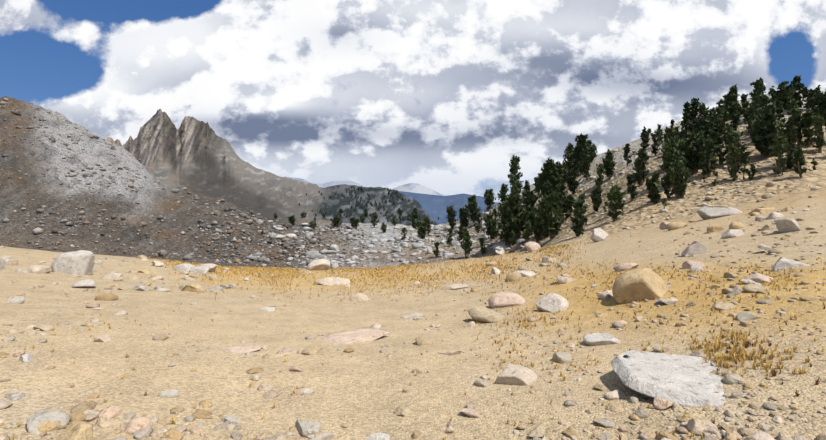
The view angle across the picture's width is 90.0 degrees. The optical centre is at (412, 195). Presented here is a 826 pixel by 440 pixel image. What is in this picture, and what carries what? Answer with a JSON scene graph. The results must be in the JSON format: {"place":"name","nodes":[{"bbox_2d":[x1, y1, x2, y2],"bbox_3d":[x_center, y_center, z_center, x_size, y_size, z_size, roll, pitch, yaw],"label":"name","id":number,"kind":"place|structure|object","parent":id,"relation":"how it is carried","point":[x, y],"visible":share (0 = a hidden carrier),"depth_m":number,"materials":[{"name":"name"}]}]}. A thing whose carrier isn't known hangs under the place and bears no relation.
{"place":"outdoors","nodes":[
{"label":"outdoors","id":0,"kind":"place"},
{"bbox_2d":[0,91,825,439],"bbox_3d":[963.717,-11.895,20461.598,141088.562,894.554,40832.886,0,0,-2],"label":"terrain","id":1,"kind":"structure","parent":0,"point":[366,383],"depth_m":9.29,"materials":[{"name":"beige sand"}]},
{"bbox_2d":[0,98,366,266],"bbox_3d":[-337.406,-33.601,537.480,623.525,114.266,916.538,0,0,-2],"label":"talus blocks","id":2,"kind":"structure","parent":1,"relation":"on","point":[287,244],"depth_m":168.14,"materials":[{"name":"stone"}]},
{"bbox_2d":[299,185,432,223],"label":"ridge pines","id":3,"kind":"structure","parent":1,"relation":"on","point":[409,218],"depth_m":444.67,"materials":[{"name":"green plant"}]},
{"bbox_2d":[246,194,531,267],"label":"basin boulders","id":4,"kind":"object","parent":1,"relation":"on","point":[315,255],"visible":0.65,"depth_m":116.69,"materials":[{"name":"stone"}]},
{"bbox_2d":[0,206,809,439],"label":"boulders","id":5,"kind":"object","parent":1,"relation":"on","point":[642,284],"visible":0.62,"depth_m":8.00,"materials":[{"name":"stone"}]},
{"bbox_2d":[0,186,823,305],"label":"rocks","id":6,"kind":"object","parent":1,"relation":"on","point":[204,269],"visible":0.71,"depth_m":16.16,"materials":[{"name":"stone"}]},
{"bbox_2d":[0,199,825,439],"bbox_3d":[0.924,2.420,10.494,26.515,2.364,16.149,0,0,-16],"label":"stones","id":7,"kind":"object","parent":1,"relation":"on","point":[85,411],"visible":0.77,"depth_m":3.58,"materials":[{"name":"stone"}]},
{"bbox_2d":[6,193,825,439],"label":"dry grass tufts","id":8,"kind":"object","parent":1,"relation":"on","point":[718,358],"visible":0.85,"depth_m":8.15,"materials":[{"name":"yellow plant"}]},
{"bbox_2d":[466,103,817,255],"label":"hillside","id":9,"kind":"structure","parent":1,"relation":"on","point":[669,202],"depth_m":43.79,"materials":[{"name":"stone"}]},
{"bbox_2d":[611,350,725,405],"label":"granite slab","id":10,"kind":"structure","parent":1,"relation":"on","point":[679,380],"depth_m":3.93,"materials":[{"name":"white stone"}]},
{"bbox_2d":[0,0,825,196],"label":"sky","id":11,"kind":"structure","parent":0,"point":[440,96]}
]}

